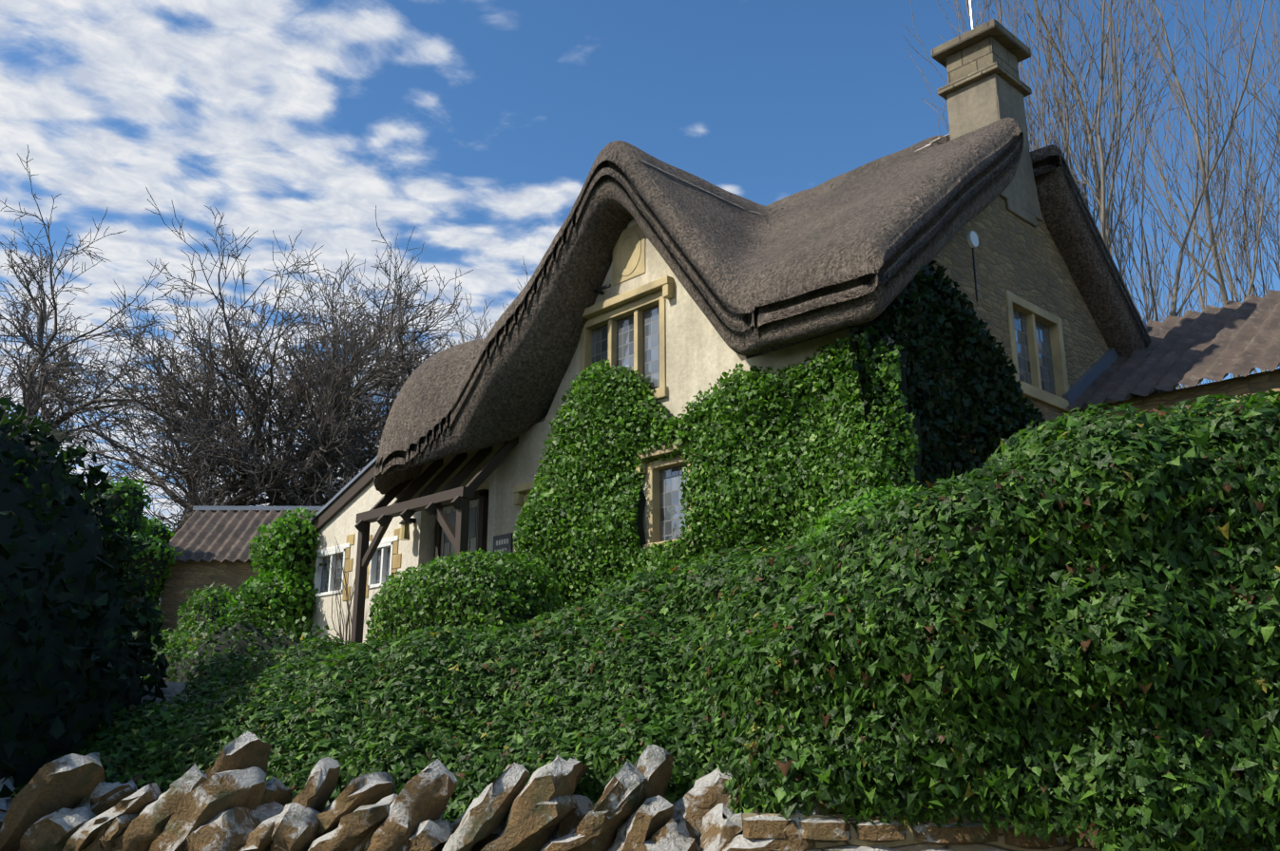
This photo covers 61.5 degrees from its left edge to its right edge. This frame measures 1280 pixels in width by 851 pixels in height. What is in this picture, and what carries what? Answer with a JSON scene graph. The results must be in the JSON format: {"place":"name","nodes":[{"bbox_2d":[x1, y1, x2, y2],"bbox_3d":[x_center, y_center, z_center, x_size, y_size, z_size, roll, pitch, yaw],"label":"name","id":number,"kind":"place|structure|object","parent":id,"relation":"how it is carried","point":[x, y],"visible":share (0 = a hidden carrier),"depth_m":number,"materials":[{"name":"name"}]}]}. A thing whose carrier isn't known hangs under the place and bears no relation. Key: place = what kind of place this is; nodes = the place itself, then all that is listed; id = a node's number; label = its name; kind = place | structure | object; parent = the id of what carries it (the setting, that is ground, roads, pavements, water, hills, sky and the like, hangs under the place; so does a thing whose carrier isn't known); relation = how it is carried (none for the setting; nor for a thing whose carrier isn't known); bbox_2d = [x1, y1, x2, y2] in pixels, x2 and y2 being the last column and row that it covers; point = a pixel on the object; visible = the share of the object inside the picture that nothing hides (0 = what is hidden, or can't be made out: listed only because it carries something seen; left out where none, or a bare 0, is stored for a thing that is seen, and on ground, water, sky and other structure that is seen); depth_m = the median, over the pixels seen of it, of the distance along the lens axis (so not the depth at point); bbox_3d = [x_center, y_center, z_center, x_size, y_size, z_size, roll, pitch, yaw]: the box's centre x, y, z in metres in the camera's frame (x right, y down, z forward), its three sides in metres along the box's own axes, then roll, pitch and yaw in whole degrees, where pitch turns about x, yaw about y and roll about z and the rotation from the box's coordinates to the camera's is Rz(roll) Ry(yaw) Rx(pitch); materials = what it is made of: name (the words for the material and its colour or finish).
{"place":"outdoors","nodes":[
{"label":"outdoors","id":0,"kind":"place"},
{"bbox_2d":[0,392,170,798],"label":"yew dome","id":1,"kind":"structure","parent":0,"point":[120,544],"depth_m":7.14,"materials":[{"name":"green plant"}]},
{"bbox_2d":[140,682,209,707],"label":"garden path","id":2,"kind":"structure","parent":0,"point":[173,689],"depth_m":8.44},
{"bbox_2d":[82,476,182,634],"bbox_3d":[-11.108,3.615,21.645,3.396,5.207,3.219,14,-20,-42],"label":"shrub","id":3,"kind":"object","parent":2,"relation":"on","point":[156,596],"depth_m":21.64,"materials":[{"name":"green plant"}]},
{"bbox_2d":[80,493,174,545],"bbox_3d":[-12.025,3.060,23.767,3.212,3.014,2.431,46,-48,-70],"label":"shrub","id":4,"kind":"object","parent":3,"relation":"attached to","point":[170,535],"depth_m":24.38,"materials":[{"name":"green plant"}]},
{"bbox_2d":[176,582,238,645],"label":"garden plants","id":5,"kind":"object","parent":2,"relation":"on","point":[188,614],"depth_m":16.28,"materials":[{"name":"green plant"}]},
{"bbox_2d":[132,597,340,682],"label":"garden plants","id":6,"kind":"object","parent":2,"relation":"on","point":[188,643],"depth_m":11.17,"materials":[{"name":"green plant"}]},
{"bbox_2d":[262,573,302,636],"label":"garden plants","id":7,"kind":"object","parent":2,"relation":"on","point":[300,586],"depth_m":16.07,"materials":[{"name":"green plant"}]},
{"bbox_2d":[224,564,319,636],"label":"garden plants","id":8,"kind":"object","parent":7,"relation":"on","point":[250,587],"depth_m":15.89,"materials":[{"name":"green plant"}]},
{"bbox_2d":[248,506,322,593],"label":"garden plants","id":9,"kind":"object","parent":7,"relation":"on","point":[279,529],"depth_m":16.30,"materials":[{"name":"green plant"}]},
{"bbox_2d":[364,548,563,644],"bbox_3d":[-1.772,2.274,10.522,1.169,2.022,2.387,14,-20,-42],"label":"terrace hedge","id":10,"kind":"object","parent":2,"relation":"on","point":[436,570],"depth_m":10.12,"materials":[{"name":"green plant"}]},
{"bbox_2d":[192,505,323,511],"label":"roof ridge","id":11,"kind":"structure","parent":0,"point":[238,508],"depth_m":24.25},
{"bbox_2d":[0,0,1279,531],"label":"sky","id":12,"kind":"structure","parent":0,"point":[478,126],"materials":[{"name":"blue"}]},
{"bbox_2d":[9,388,1279,850],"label":"ivy bank","id":13,"kind":"structure","parent":0,"point":[811,601],"depth_m":4.58,"materials":[{"name":"green plant"}]},
{"bbox_2d":[877,790,1020,810],"bbox_3d":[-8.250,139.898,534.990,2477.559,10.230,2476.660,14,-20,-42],"label":"ground","id":14,"kind":"structure","parent":0,"point":[906,799],"depth_m":6.23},
{"bbox_2d":[0,145,245,517],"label":"tree","id":15,"kind":"object","parent":14,"relation":"on","point":[33,404],"visible":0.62,"depth_m":44.84,"materials":[{"name":"brown plant"}]},
{"bbox_2d":[155,588,163,619],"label":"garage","id":16,"kind":"structure","parent":14,"relation":"on","point":[161,601],"depth_m":28.07,"materials":[{"name":"grey"}]},
{"bbox_2d":[159,558,307,639],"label":"shed walls","id":17,"kind":"structure","parent":14,"relation":"on","point":[191,575],"depth_m":22.20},
{"bbox_2d":[166,508,318,562],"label":"shed roof","id":18,"kind":"structure","parent":17,"relation":"on","point":[219,535],"depth_m":23.18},
{"bbox_2d":[22,187,459,534],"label":"tree","id":19,"kind":"object","parent":14,"relation":"on","point":[296,486],"visible":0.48,"depth_m":40.74,"materials":[{"name":"brown plant"}]},
{"bbox_2d":[91,230,525,526],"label":"tree","id":20,"kind":"object","parent":14,"relation":"on","point":[290,399],"visible":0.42,"depth_m":41.73,"materials":[{"name":"brown plant"}]},
{"bbox_2d":[433,262,527,349],"bbox_3d":[-3.560,0.408,35.214,8.220,12.639,7.390,-2,-15,8],"label":"tree","id":21,"kind":"object","parent":20,"relation":"attached to","point":[472,315],"visible":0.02,"depth_m":35.64,"materials":[{"name":"brown plant"}]},
{"bbox_2d":[324,536,355,645],"bbox_3d":[-4.269,2.541,15.311,0.444,1.951,1.360,6,-16,-22],"label":"climbing rose","id":22,"kind":"object","parent":14,"relation":"on","point":[349,616],"visible":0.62,"depth_m":15.33,"materials":[{"name":"brown plant"}]},
{"bbox_2d":[305,416,546,646],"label":"cream wing","id":23,"kind":"structure","parent":14,"relation":"on","point":[416,549],"depth_m":15.00,"materials":[{"name":"beige paint"}]},
{"bbox_2d":[307,456,377,534],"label":"wing fascia","id":24,"kind":"structure","parent":23,"relation":"attached to","point":[360,482],"depth_m":15.95,"materials":[{"name":"brown wood"}]},
{"bbox_2d":[307,528,401,606],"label":"wing window frames","id":25,"kind":"structure","parent":23,"relation":"attached to","point":[386,544],"depth_m":15.54,"materials":[{"name":"white wood"}]},
{"bbox_2d":[320,547,390,592],"bbox_3d":[-4.103,2.086,15.569,0.001,0.650,2.230,14,-20,-42],"label":"window glass","id":26,"kind":"object","parent":25,"relation":"in","point":[324,586],"depth_m":15.96,"materials":[{"name":"glass"}]},
{"bbox_2d":[399,517,416,540],"bbox_3d":[-3.124,1.388,14.412,0.221,0.300,0.170,14,-20,-42],"label":"porch lamp","id":27,"kind":"object","parent":23,"relation":"attached to","point":[404,535],"visible":0.79,"depth_m":14.35,"materials":[{"name":"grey metal"}]},
{"bbox_2d":[350,437,518,643],"bbox_3d":[-2.434,1.632,13.420,1.348,3.114,2.450,14,-20,-42],"label":"porch","id":28,"kind":"object","parent":14,"relation":"on","point":[461,514],"visible":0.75,"depth_m":13.63,"materials":[{"name":"brown paint"}]},
{"bbox_2d":[493,218,850,605],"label":"front wall","id":29,"kind":"structure","parent":14,"relation":"on","point":[701,355],"depth_m":11.34,"materials":[{"name":"beige paint"}]},
{"bbox_2d":[492,533,513,560],"bbox_3d":[-1.651,1.458,12.915,0.033,0.290,0.360,14,-20,-42],"label":"house name sign","id":30,"kind":"object","parent":29,"relation":"attached to","point":[502,543],"visible":0.75,"depth_m":12.89,"materials":[{"name":"black metal"}]},
{"bbox_2d":[593,284,611,295],"bbox_3d":[-0.394,-1.557,12.289,0.120,0.030,0.260,14,-20,-42],"label":"wall bracket","id":31,"kind":"object","parent":29,"relation":"attached to","point":[599,291],"depth_m":12.27,"materials":[{"name":"grey metal"}]},
{"bbox_2d":[512,336,921,611],"bbox_3d":[0.355,0.485,10.748,0.605,3.253,5.466,14,-20,-42],"label":"ivy","id":32,"kind":"object","parent":29,"relation":"attached to","point":[588,391],"depth_m":10.25,"materials":[{"name":"green plant"}]},
{"bbox_2d":[373,117,1176,498],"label":"thatch roof","id":33,"kind":"structure","parent":29,"relation":"on","point":[858,245],"depth_m":12.10,"materials":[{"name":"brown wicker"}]},
{"bbox_2d":[629,133,950,214],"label":"ridge liggers","id":34,"kind":"object","parent":33,"relation":"attached to","point":[926,146],"visible":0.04,"depth_m":12.42,"materials":[{"name":"beige wood"}]},
{"bbox_2d":[879,324,906,348],"bbox_3d":[2.267,-0.742,9.594,0.340,0.320,0.074,14,-20,-42],"label":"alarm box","id":35,"kind":"object","parent":29,"relation":"attached to","point":[892,339],"visible":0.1,"depth_m":9.51,"materials":[{"name":"white plastic"}]},
{"bbox_2d":[798,484,926,543],"bbox_3d":[1.661,1.255,7.390,1.558,1.614,1.742,14,-20,-42],"label":"shrub","id":36,"kind":"object","parent":14,"relation":"on","point":[881,493],"depth_m":7.24,"materials":[{"name":"green plant"}]},
{"bbox_2d":[742,808,1252,850],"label":"lane wall","id":37,"kind":"structure","parent":14,"relation":"on","point":[907,844],"depth_m":4.58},
{"bbox_2d":[0,730,839,850],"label":"lane wall copings","id":38,"kind":"object","parent":37,"relation":"on","point":[232,801],"visible":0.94,"depth_m":5.23,"materials":[{"name":"stone"}]},
{"bbox_2d":[742,815,1270,850],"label":"lane wall face stones","id":39,"kind":"object","parent":37,"relation":"attached to","point":[813,830],"visible":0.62,"depth_m":4.57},
{"bbox_2d":[919,195,1133,472],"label":"gable wall","id":40,"kind":"structure","parent":14,"relation":"on","point":[1018,257],"depth_m":11.73,"materials":[{"name":"stone"}]},
{"bbox_2d":[847,256,1045,489],"bbox_3d":[3.226,0.000,10.194,3.686,4.002,0.520,14,-20,-42],"label":"gable ivy","id":41,"kind":"object","parent":40,"relation":"attached to","point":[920,292],"depth_m":9.98,"materials":[{"name":"green plant"}]},
{"bbox_2d":[966,230,978,302],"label":"wall lamp","id":42,"kind":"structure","parent":40,"relation":"attached to","point":[972,239],"depth_m":11.03,"materials":[{"name":"white glass"}]},
{"bbox_2d":[931,19,1042,227],"bbox_3d":[4.893,-2.489,13.091,3.239,3.833,0.830,14,-20,-42],"label":"chimney","id":43,"kind":"object","parent":40,"relation":"on","point":[985,85],"visible":0.65,"depth_m":12.39,"materials":[{"name":"beige stone"}]},
{"bbox_2d":[969,0,974,29],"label":"aerial rod","id":44,"kind":"object","parent":43,"relation":"on","point":[971,14],"depth_m":13.12,"materials":[{"name":"grey metal"}]},
{"bbox_2d":[902,0,1279,322],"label":"tree","id":45,"kind":"object","parent":14,"relation":"on","point":[1099,195],"visible":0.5,"depth_m":26.14,"materials":[{"name":"brown plant"}]},
{"bbox_2d":[1069,368,1279,436],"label":"lean-to gable walls","id":46,"kind":"structure","parent":14,"relation":"on","point":[1251,384],"depth_m":10.90,"materials":[{"name":"beige stone"}]},
{"bbox_2d":[1061,318,1147,404],"bbox_3d":[5.619,-0.793,12.899,2.580,1.680,0.060,14,-20,-42],"label":"lean to flashing","id":47,"kind":"object","parent":46,"relation":"attached to","point":[1107,359],"visible":0.57,"depth_m":12.42,"materials":[{"name":"grey metal"}]},
{"bbox_2d":[1094,0,1279,389],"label":"tree","id":48,"kind":"object","parent":14,"relation":"on","point":[1220,280],"visible":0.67,"depth_m":30.47,"materials":[{"name":"brown plant"}]},
{"bbox_2d":[1067,289,1279,410],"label":"tiled roof","id":49,"kind":"object","parent":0,"point":[1194,349],"visible":0.88,"depth_m":12.02,"materials":[{"name":"brown tile"}]}
]}

